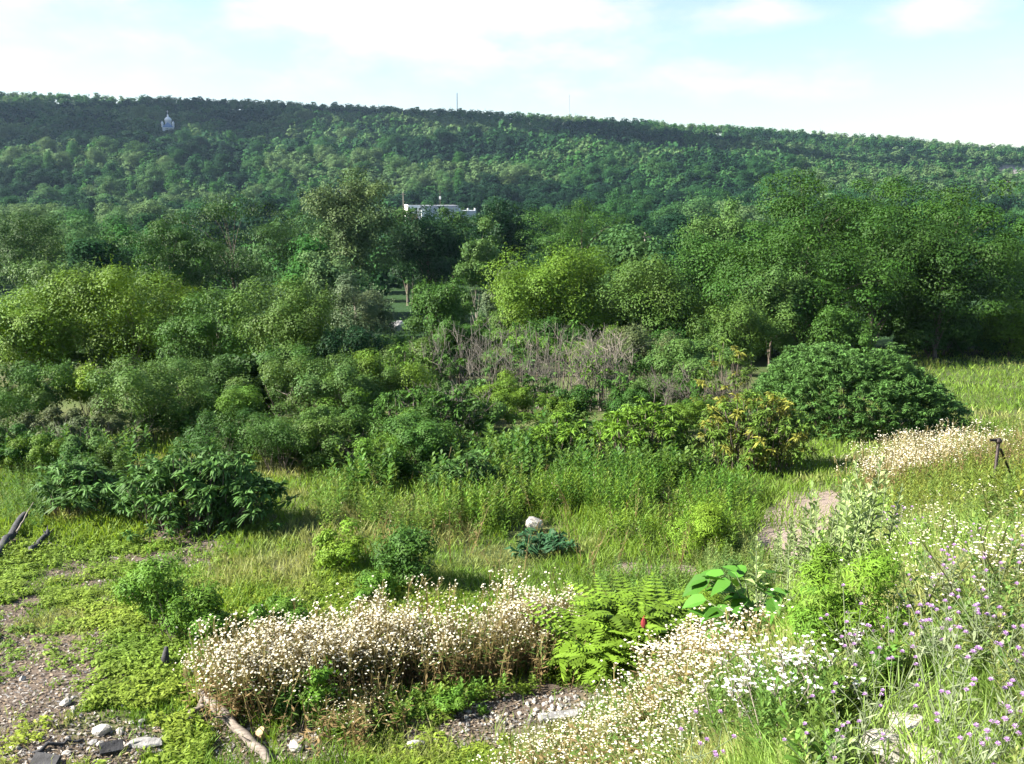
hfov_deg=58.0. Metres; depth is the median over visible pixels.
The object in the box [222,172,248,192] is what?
tree
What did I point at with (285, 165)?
tree
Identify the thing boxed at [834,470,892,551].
tall weed
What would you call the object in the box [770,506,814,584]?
tall weed
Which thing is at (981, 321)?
bush
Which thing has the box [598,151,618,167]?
tree
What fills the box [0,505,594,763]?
ground cover
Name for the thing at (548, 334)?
brush
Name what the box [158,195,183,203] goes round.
tree
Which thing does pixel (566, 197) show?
tree
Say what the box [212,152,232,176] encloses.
tree
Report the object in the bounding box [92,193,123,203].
tree
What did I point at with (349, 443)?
shrub
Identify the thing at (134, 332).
tree
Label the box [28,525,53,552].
branch
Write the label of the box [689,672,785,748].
white wildflower
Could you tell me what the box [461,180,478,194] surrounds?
tree
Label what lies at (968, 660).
knapweed
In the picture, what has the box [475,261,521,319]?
tree
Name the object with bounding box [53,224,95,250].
tree
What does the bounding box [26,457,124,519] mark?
sumac shrub
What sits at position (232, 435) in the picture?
bush
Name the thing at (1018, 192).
tree
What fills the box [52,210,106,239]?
tree
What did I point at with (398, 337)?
bush
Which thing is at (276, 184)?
tree
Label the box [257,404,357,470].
bush
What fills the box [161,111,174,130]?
church
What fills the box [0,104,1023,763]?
ground
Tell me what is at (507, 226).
tree
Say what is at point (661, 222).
tree
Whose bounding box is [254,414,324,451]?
bush
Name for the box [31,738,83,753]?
branch
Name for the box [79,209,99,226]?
tree
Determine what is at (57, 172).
tree
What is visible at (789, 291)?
tree
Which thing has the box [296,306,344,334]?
bush
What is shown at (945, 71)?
sky
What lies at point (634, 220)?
tree
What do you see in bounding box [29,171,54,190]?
tree
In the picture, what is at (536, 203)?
tree
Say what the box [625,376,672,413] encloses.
bush
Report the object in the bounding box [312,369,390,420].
bush
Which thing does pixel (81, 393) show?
shrub
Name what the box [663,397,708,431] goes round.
bush
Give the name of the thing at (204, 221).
tree
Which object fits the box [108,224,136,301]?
tree
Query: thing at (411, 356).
sumac shrub
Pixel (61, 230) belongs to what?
tree
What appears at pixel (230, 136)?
tree
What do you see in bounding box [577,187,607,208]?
tree
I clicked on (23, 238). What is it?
tree
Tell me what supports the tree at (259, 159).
on the ground at (398, 300)
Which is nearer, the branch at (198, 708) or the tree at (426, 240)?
the branch at (198, 708)
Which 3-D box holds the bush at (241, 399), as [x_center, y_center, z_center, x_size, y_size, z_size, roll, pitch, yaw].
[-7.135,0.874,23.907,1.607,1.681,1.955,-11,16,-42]
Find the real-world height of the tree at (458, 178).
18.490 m
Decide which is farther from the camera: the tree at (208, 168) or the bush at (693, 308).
the tree at (208, 168)
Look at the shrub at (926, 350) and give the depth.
48.98 m
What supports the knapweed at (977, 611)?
on the ground at (398, 300)
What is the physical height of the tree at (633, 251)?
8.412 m
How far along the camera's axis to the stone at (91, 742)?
8.42 m
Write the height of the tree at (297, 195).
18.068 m
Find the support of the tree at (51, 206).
on the ground at (398, 300)
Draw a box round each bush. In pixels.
[0,294,51,357]
[0,351,78,414]
[0,357,67,423]
[0,420,17,448]
[0,421,58,468]
[3,429,67,473]
[23,357,49,376]
[40,346,76,366]
[45,444,103,469]
[47,324,121,370]
[53,425,108,458]
[68,296,126,332]
[72,438,132,480]
[73,350,206,443]
[90,337,156,375]
[95,303,163,341]
[96,540,195,640]
[132,345,177,371]
[135,387,209,437]
[147,572,234,642]
[167,407,262,464]
[199,384,267,429]
[201,350,297,417]
[215,403,327,475]
[220,338,318,423]
[227,324,278,354]
[245,586,320,637]
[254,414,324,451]
[256,339,340,415]
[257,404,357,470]
[261,679,304,727]
[263,432,321,466]
[279,384,346,412]
[290,357,385,426]
[292,654,345,731]
[293,397,372,442]
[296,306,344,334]
[306,330,344,378]
[309,511,371,575]
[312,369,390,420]
[318,341,427,425]
[338,348,437,419]
[344,327,395,359]
[347,427,414,472]
[349,568,402,601]
[353,514,440,591]
[356,332,452,386]
[364,429,392,444]
[368,396,468,459]
[373,400,456,439]
[379,411,448,481]
[383,368,441,410]
[386,335,430,352]
[386,384,433,416]
[387,341,428,367]
[388,330,425,347]
[403,380,500,439]
[419,677,492,717]
[435,380,479,405]
[443,322,499,374]
[463,395,508,435]
[465,358,500,379]
[469,364,533,417]
[470,303,550,351]
[480,347,519,379]
[487,385,550,432]
[490,320,563,373]
[525,310,586,360]
[537,392,581,422]
[541,393,571,422]
[550,380,602,418]
[557,321,622,378]
[560,392,594,422]
[584,303,638,350]
[599,386,649,415]
[611,401,638,420]
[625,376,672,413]
[639,368,683,413]
[641,327,680,375]
[642,300,710,340]
[649,301,717,351]
[654,370,708,412]
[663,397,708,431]
[664,581,731,630]
[666,490,740,564]
[674,398,691,422]
[681,387,719,423]
[708,555,778,602]
[750,333,778,359]
[763,311,786,355]
[772,530,926,662]
[787,306,821,351]
[874,299,924,341]
[889,310,910,344]
[889,333,925,357]
[905,302,982,354]
[951,302,1001,352]
[988,301,1023,336]
[1000,309,1023,354]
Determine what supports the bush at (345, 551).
on the ground at (398, 300)
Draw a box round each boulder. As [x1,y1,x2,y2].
[407,740,425,748]
[525,516,542,532]
[858,728,905,763]
[888,711,910,718]
[889,714,931,739]
[903,743,943,763]
[978,717,999,759]
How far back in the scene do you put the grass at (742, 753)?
12.61 m
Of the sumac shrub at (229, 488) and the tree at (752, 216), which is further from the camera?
the tree at (752, 216)
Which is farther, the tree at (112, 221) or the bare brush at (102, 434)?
the tree at (112, 221)
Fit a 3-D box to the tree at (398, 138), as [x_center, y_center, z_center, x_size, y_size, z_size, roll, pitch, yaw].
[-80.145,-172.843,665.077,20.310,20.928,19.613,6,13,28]
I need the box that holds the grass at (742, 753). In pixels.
[0,347,1023,763]
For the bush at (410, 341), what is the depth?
35.60 m
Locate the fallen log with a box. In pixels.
[198,689,271,763]
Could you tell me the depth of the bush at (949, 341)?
50.43 m
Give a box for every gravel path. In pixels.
[606,563,699,578]
[752,489,839,560]
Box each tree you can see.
[0,137,4,150]
[0,154,15,166]
[0,165,27,185]
[0,171,10,187]
[0,185,18,195]
[0,187,14,200]
[0,198,50,230]
[0,203,36,216]
[0,208,70,299]
[0,278,112,373]
[1,146,24,163]
[1,194,19,210]
[1,222,36,286]
[2,251,117,321]
[4,128,28,142]
[7,198,34,210]
[9,169,33,191]
[11,152,44,172]
[14,182,32,195]
[23,221,72,261]
[24,181,64,203]
[25,254,223,371]
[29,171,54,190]
[30,167,65,183]
[35,136,58,153]
[35,198,74,218]
[36,199,55,208]
[36,222,96,273]
[36,239,73,268]
[40,152,57,173]
[49,203,77,224]
[50,150,71,168]
[51,232,138,299]
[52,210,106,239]
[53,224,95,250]
[56,184,81,201]
[57,189,84,207]
[58,130,91,148]
[59,227,153,300]
[63,175,81,186]
[63,209,91,227]
[64,140,83,158]
[79,196,111,216]
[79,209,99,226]
[81,162,102,184]
[81,184,99,197]
[82,132,101,145]
[85,147,107,166]
[92,135,119,162]
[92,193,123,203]
[93,175,127,200]
[93,199,130,220]
[93,210,127,223]
[96,167,120,186]
[97,215,133,239]
[98,161,121,179]
[102,204,132,227]
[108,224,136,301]
[109,223,155,241]
[111,218,225,300]
[115,199,143,215]
[116,223,166,295]
[118,137,136,147]
[119,205,147,226]
[119,215,205,315]
[121,128,149,146]
[121,151,145,174]
[123,138,148,159]
[124,189,148,202]
[124,199,177,225]
[126,176,137,192]
[127,199,157,207]
[130,209,162,233]
[132,162,167,199]
[136,181,154,198]
[144,189,339,326]
[146,283,268,378]
[154,155,175,170]
[158,161,182,178]
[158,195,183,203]
[159,170,191,192]
[159,194,186,213]
[165,183,184,197]
[166,145,185,164]
[173,127,195,142]
[175,194,236,235]
[178,141,199,165]
[182,206,233,236]
[184,134,213,151]
[184,161,200,176]
[184,194,214,209]
[197,159,217,180]
[199,189,226,204]
[207,181,223,193]
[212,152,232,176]
[214,142,234,157]
[215,272,346,364]
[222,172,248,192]
[225,130,240,146]
[237,195,281,223]
[240,183,264,202]
[241,155,265,170]
[248,138,264,155]
[256,167,271,187]
[263,177,292,196]
[264,151,286,170]
[272,213,304,226]
[275,185,297,202]
[277,168,290,185]
[278,159,292,176]
[279,233,361,316]
[285,199,305,217]
[288,163,313,181]
[288,215,323,247]
[289,188,306,207]
[291,208,318,225]
[293,159,420,315]
[294,144,314,160]
[296,240,370,315]
[302,197,324,215]
[305,181,318,194]
[307,220,386,313]
[308,135,334,145]
[313,137,337,154]
[313,144,335,163]
[316,271,397,344]
[325,154,348,169]
[335,125,356,143]
[348,146,372,166]
[352,160,373,173]
[366,145,383,162]
[367,216,443,298]
[377,133,403,154]
[378,200,488,314]
[383,154,410,179]
[387,205,417,305]
[388,193,409,206]
[389,129,415,147]
[394,189,426,204]
[396,166,419,177]
[404,176,424,193]
[411,170,430,187]
[421,199,433,204]
[428,190,456,199]
[428,193,452,204]
[431,124,457,146]
[431,169,452,182]
[434,177,458,193]
[435,201,480,284]
[439,194,459,204]
[444,195,471,208]
[449,151,466,171]
[451,168,465,192]
[452,212,505,324]
[457,199,482,211]
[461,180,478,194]
[462,124,485,140]
[466,193,533,303]
[470,192,488,204]
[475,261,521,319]
[476,233,629,358]
[477,171,499,189]
[486,182,513,201]
[487,196,499,203]
[496,133,517,158]
[498,168,525,185]
[499,197,544,220]
[502,161,532,180]
[510,188,529,202]
[513,192,635,289]
[513,199,533,206]
[514,213,567,254]
[517,173,539,192]
[524,157,548,173]
[525,234,564,266]
[534,196,559,206]
[536,179,561,193]
[540,205,566,215]
[556,191,577,202]
[556,199,593,212]
[559,168,582,184]
[568,208,610,229]
[569,174,584,186]
[571,195,600,210]
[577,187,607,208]
[581,158,615,183]
[588,226,656,276]
[589,215,678,321]
[591,251,727,337]
[595,183,614,200]
[596,188,644,214]
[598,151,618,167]
[601,140,624,155]
[601,167,625,182]
[602,212,640,229]
[604,200,620,214]
[610,185,632,200]
[610,224,627,241]
[612,203,630,216]
[626,206,651,224]
[626,225,659,245]
[629,142,641,158]
[629,178,648,194]
[629,190,661,212]
[629,210,649,226]
[635,187,669,209]
[639,209,674,233]
[645,156,676,175]
[646,224,679,240]
[649,200,686,223]
[650,211,702,231]
[651,232,687,256]
[655,209,718,283]
[655,216,779,313]
[665,189,686,202]
[674,195,761,272]
[677,191,720,219]
[679,170,705,187]
[681,182,701,196]
[682,186,716,210]
[685,163,715,184]
[693,182,729,198]
[696,193,712,211]
[697,212,916,353]
[698,185,743,212]
[712,196,770,225]
[731,168,754,189]
[736,190,764,204]
[737,259,820,365]
[739,220,780,248]
[743,159,884,285]
[744,156,759,172]
[753,160,777,181]
[756,175,777,200]
[770,167,796,185]
[783,154,807,169]
[799,172,924,333]
[808,197,966,350]
[826,186,873,201]
[862,214,1023,359]
[870,172,1023,305]
[902,195,967,287]
[960,288,1023,356]
[967,209,1023,244]
[976,216,1023,300]
[985,194,1015,216]
[995,225,1022,239]
[1002,207,1023,216]
[1013,185,1023,195]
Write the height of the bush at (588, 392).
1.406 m
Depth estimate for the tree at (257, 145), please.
589.59 m
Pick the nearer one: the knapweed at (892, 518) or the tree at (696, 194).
the knapweed at (892, 518)
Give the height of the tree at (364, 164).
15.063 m
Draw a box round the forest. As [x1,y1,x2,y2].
[0,91,1023,298]
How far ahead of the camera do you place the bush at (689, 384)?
27.90 m
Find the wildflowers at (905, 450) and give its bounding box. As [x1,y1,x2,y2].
[830,417,1023,492]
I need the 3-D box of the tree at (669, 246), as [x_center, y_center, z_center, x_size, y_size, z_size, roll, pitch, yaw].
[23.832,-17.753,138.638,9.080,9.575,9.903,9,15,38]
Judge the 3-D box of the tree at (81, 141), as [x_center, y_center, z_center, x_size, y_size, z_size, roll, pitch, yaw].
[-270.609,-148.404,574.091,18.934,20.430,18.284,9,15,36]
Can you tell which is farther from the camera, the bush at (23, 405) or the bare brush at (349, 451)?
the bush at (23, 405)
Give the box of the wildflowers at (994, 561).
[840,478,1023,635]
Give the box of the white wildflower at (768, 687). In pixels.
[721,658,822,746]
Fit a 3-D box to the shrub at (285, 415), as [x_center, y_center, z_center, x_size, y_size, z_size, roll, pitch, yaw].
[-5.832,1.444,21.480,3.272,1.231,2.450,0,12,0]
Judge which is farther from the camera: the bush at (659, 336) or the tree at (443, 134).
the tree at (443, 134)
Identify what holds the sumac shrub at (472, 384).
on the ground at (398, 300)
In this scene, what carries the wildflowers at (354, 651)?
on the ground at (398, 300)
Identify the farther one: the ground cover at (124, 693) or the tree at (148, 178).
the tree at (148, 178)
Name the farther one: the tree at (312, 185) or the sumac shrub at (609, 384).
the tree at (312, 185)
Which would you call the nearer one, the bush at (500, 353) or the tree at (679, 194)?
the bush at (500, 353)
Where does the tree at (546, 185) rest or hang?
on the ground at (398, 300)
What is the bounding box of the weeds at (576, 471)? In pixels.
[0,357,1023,763]
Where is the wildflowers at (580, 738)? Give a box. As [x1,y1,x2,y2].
[472,588,792,763]
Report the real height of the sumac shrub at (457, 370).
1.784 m
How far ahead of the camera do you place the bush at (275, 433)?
18.97 m
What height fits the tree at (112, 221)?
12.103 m
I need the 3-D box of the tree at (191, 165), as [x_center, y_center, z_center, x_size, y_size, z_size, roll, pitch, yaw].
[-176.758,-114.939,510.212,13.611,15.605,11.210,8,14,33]
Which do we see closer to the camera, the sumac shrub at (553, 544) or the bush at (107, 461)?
the sumac shrub at (553, 544)
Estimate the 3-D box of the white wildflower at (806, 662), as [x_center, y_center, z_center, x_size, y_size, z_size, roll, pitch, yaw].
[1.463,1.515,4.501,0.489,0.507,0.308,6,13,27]
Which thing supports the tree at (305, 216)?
on the ground at (398, 300)
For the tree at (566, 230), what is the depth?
89.86 m
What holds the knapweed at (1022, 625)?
on the ground at (398, 300)
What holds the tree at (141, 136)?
on the ground at (398, 300)
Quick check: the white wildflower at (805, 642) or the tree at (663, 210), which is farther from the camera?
the tree at (663, 210)
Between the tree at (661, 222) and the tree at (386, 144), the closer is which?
the tree at (661, 222)
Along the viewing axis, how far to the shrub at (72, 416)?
21.75 m
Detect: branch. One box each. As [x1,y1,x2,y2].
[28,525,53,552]
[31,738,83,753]
[34,538,73,548]
[187,682,215,723]
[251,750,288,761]
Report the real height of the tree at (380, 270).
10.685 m
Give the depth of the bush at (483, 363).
36.79 m
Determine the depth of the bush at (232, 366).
25.98 m
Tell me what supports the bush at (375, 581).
on the ground at (398, 300)
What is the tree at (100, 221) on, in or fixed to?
on the ground at (398, 300)
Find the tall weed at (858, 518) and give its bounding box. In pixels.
[745,454,904,624]
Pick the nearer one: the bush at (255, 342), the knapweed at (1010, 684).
the knapweed at (1010, 684)
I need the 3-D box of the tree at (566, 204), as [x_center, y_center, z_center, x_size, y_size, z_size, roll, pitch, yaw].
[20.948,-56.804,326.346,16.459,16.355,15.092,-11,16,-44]
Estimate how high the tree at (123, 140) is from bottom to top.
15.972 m
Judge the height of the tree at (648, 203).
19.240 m
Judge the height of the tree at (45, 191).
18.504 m
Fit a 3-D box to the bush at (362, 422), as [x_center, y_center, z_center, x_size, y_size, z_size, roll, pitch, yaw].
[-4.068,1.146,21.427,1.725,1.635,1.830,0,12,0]
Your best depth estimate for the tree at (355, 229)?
81.65 m
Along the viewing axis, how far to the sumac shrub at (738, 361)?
26.83 m
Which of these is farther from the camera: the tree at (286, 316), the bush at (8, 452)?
the tree at (286, 316)
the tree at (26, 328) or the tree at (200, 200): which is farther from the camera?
the tree at (200, 200)
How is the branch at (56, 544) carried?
on the ground at (398, 300)
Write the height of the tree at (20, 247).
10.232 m
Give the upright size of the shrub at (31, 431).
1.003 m
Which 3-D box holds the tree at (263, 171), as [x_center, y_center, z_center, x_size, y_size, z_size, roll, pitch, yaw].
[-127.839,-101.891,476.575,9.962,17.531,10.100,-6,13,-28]
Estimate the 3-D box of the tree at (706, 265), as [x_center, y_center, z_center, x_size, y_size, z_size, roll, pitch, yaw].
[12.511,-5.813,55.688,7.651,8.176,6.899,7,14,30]
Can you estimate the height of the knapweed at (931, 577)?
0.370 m
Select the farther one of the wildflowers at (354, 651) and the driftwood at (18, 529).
the driftwood at (18, 529)
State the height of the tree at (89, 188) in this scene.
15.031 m
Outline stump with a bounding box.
[161,646,173,668]
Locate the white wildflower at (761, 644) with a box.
[720,620,783,679]
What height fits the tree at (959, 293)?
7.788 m
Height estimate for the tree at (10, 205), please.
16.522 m
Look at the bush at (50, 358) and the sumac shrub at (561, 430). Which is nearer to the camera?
the sumac shrub at (561, 430)
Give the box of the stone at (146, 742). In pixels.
[127,737,163,748]
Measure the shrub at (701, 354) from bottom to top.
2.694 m
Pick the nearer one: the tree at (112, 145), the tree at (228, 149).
the tree at (112, 145)
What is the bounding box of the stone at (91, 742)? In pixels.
[89,739,97,745]
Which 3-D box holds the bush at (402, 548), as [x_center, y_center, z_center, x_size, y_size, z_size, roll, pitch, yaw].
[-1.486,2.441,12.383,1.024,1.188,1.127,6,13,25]
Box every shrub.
[0,379,55,425]
[0,393,131,443]
[0,422,54,460]
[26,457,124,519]
[53,359,128,419]
[65,443,299,542]
[100,351,223,433]
[188,382,260,426]
[200,409,325,458]
[205,337,322,417]
[298,316,393,402]
[337,429,378,460]
[357,385,496,447]
[383,346,430,408]
[400,275,481,347]
[414,448,499,508]
[426,314,489,388]
[428,355,475,387]
[461,378,499,399]
[473,344,535,386]
[505,527,579,559]
[515,373,559,413]
[516,411,598,464]
[520,570,722,692]
[572,396,700,467]
[595,372,633,414]
[599,320,681,382]
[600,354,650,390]
[640,335,739,399]
[664,389,819,474]
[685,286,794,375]
[690,336,758,415]
[741,341,975,441]
[796,300,880,367]
[889,303,962,357]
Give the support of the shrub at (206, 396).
on the ground at (398, 300)
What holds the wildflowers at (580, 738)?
on the ground at (398, 300)
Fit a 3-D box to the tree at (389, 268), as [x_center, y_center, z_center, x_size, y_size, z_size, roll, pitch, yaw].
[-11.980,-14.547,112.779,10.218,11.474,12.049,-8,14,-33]
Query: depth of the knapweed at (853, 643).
4.74 m
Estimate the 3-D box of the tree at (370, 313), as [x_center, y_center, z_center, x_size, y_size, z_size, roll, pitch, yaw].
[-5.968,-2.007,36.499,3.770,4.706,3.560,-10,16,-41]
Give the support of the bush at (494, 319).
on the ground at (398, 300)
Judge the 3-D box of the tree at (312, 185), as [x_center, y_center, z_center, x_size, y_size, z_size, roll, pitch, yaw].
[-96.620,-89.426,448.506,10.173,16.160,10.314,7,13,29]
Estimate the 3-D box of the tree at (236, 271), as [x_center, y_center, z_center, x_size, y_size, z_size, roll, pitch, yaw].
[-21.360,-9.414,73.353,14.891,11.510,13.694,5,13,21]
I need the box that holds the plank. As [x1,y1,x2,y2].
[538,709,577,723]
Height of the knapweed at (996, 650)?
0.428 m
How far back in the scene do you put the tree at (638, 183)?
456.51 m
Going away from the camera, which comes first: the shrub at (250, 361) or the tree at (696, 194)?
the shrub at (250, 361)
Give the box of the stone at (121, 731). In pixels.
[116,727,123,734]
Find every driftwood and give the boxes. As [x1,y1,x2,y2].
[0,511,27,556]
[16,502,33,532]
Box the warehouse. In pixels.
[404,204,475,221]
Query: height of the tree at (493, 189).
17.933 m
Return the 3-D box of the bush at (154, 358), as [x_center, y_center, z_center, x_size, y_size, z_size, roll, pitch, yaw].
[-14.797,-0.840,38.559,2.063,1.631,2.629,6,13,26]
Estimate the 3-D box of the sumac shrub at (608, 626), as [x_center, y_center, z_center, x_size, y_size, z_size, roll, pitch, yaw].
[1.164,2.693,9.774,1.860,1.172,1.753,-7,14,-31]
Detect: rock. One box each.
[59,697,70,705]
[91,724,111,736]
[255,726,267,739]
[289,739,303,751]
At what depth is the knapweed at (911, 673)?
4.16 m
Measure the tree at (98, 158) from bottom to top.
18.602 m
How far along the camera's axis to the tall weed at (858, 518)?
7.83 m
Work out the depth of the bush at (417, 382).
26.08 m
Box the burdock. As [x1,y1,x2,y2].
[682,565,842,644]
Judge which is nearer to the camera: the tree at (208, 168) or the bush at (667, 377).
the bush at (667, 377)
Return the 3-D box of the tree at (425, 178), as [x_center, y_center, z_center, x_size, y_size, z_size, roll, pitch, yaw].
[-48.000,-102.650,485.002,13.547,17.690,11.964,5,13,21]
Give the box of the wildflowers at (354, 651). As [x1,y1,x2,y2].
[173,566,589,761]
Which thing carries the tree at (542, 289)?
on the ground at (398, 300)
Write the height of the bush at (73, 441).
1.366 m
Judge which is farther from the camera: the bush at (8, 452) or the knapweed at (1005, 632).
the bush at (8, 452)
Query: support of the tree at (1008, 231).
on the ground at (398, 300)
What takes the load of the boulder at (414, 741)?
on the ground at (398, 300)
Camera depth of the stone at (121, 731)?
8.61 m
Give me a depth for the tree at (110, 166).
480.28 m
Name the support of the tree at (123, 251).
on the ground at (398, 300)
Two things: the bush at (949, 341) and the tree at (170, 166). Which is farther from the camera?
the tree at (170, 166)
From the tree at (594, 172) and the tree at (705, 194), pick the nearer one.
the tree at (705, 194)
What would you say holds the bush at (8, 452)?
on the ground at (398, 300)
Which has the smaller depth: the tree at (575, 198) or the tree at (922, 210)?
the tree at (922, 210)
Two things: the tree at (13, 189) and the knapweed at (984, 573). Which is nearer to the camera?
the knapweed at (984, 573)
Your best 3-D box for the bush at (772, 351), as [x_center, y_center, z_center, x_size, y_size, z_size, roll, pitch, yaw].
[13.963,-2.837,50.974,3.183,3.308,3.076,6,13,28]
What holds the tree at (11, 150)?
on the ground at (398, 300)
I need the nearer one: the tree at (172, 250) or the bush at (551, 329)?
the bush at (551, 329)
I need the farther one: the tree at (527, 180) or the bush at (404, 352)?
the tree at (527, 180)
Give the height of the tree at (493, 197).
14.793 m
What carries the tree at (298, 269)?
on the ground at (398, 300)
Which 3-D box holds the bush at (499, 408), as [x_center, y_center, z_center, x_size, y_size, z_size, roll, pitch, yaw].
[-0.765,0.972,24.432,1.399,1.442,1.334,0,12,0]
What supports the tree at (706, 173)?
on the ground at (398, 300)
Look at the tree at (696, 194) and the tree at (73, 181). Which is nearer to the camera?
the tree at (696, 194)
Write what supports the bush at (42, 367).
on the ground at (398, 300)
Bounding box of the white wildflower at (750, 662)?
[740,637,798,689]
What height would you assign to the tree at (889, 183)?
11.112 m
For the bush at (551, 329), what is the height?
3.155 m
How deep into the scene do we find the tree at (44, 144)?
548.64 m
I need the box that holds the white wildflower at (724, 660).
[716,643,773,727]
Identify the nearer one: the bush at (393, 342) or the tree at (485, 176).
the bush at (393, 342)
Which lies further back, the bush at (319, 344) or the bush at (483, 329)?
the bush at (483, 329)
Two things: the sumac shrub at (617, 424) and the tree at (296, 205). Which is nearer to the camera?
the sumac shrub at (617, 424)
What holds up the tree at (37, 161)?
on the ground at (398, 300)
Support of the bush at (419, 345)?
on the ground at (398, 300)
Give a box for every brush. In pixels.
[6,418,162,453]
[184,426,340,459]
[311,423,373,468]
[409,312,645,409]
[502,317,594,397]
[566,347,610,410]
[643,363,760,419]
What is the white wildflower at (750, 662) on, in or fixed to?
on the ground at (398, 300)
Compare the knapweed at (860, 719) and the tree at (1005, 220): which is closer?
the knapweed at (860, 719)
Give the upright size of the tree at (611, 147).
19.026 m
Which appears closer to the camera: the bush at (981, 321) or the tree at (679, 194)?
the bush at (981, 321)
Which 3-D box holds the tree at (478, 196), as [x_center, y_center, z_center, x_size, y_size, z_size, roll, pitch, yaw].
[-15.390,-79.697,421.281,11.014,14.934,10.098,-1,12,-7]
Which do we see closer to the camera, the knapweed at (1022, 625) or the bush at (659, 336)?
the knapweed at (1022, 625)
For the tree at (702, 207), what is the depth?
249.42 m
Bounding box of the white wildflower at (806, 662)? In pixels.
[760,637,865,699]
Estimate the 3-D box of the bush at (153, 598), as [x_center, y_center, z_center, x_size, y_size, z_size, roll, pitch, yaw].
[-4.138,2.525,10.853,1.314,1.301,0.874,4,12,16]
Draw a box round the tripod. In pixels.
[989,438,1018,492]
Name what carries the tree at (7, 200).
on the ground at (398, 300)
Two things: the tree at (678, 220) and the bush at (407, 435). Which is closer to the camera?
the bush at (407, 435)
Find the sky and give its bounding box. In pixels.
[0,0,1023,147]
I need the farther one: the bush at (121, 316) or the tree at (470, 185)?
the tree at (470, 185)
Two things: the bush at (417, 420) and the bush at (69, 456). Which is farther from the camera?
the bush at (417, 420)
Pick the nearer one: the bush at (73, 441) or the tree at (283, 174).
the bush at (73, 441)
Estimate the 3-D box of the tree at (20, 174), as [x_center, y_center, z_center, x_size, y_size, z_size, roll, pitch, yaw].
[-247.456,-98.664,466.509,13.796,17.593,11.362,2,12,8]
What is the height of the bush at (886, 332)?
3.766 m
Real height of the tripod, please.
0.899 m
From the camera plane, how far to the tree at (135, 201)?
370.55 m
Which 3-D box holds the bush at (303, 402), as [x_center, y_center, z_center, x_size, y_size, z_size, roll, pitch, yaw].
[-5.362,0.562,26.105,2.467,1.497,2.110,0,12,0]
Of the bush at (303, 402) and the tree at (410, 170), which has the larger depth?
the tree at (410, 170)
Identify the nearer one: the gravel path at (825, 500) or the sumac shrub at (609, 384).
the gravel path at (825, 500)
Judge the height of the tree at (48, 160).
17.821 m
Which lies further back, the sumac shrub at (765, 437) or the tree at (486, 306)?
the tree at (486, 306)
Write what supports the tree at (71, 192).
on the ground at (398, 300)
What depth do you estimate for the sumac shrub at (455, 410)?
22.10 m
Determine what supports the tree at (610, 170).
on the ground at (398, 300)
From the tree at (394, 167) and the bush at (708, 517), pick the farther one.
the tree at (394, 167)
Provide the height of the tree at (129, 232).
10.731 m
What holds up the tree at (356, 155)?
on the ground at (398, 300)
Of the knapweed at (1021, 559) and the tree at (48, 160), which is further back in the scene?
the tree at (48, 160)
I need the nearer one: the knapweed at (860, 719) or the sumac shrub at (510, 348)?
the knapweed at (860, 719)
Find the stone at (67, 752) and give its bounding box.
[61,750,70,754]
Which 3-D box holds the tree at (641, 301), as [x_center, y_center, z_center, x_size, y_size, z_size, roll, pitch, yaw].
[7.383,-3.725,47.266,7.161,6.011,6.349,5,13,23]
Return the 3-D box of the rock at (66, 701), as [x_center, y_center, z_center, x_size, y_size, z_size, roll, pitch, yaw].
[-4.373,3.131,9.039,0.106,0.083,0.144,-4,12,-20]
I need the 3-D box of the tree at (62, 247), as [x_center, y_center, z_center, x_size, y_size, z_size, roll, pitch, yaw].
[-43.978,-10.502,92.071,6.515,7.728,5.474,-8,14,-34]
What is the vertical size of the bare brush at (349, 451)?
1.080 m
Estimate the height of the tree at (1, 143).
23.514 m
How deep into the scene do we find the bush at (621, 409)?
25.04 m
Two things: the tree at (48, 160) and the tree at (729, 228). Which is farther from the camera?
the tree at (48, 160)
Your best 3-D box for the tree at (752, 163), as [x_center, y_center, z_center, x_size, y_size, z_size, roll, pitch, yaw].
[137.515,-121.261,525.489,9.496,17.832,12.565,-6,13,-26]
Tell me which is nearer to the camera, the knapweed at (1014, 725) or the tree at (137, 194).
the knapweed at (1014, 725)
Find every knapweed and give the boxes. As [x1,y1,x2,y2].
[673,709,784,763]
[782,718,885,763]
[810,681,917,763]
[819,611,892,657]
[825,583,871,673]
[852,642,922,718]
[863,592,897,617]
[865,594,950,686]
[880,505,904,532]
[886,505,925,547]
[896,571,962,608]
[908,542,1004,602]
[909,604,980,731]
[922,595,979,665]
[925,546,977,578]
[925,593,1023,680]
[934,676,1021,763]
[934,711,1015,763]
[956,588,1019,656]
[965,523,997,560]
[965,691,1023,763]
[972,556,1023,617]
[977,624,1023,714]
[977,627,1023,721]
[982,663,1023,731]
[995,534,1023,575]
[1008,620,1023,661]
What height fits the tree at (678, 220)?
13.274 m
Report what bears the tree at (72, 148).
on the ground at (398, 300)
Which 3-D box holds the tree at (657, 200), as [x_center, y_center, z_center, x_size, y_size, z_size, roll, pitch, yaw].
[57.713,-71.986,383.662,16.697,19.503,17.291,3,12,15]
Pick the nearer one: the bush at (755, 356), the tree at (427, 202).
the bush at (755, 356)
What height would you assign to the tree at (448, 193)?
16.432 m
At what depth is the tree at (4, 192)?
425.13 m
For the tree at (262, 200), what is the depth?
256.31 m
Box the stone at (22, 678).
[19,675,25,681]
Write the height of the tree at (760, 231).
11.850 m
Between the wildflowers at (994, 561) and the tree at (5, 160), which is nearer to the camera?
the wildflowers at (994, 561)
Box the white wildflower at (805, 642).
[768,623,864,679]
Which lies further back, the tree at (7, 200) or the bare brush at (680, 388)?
the tree at (7, 200)

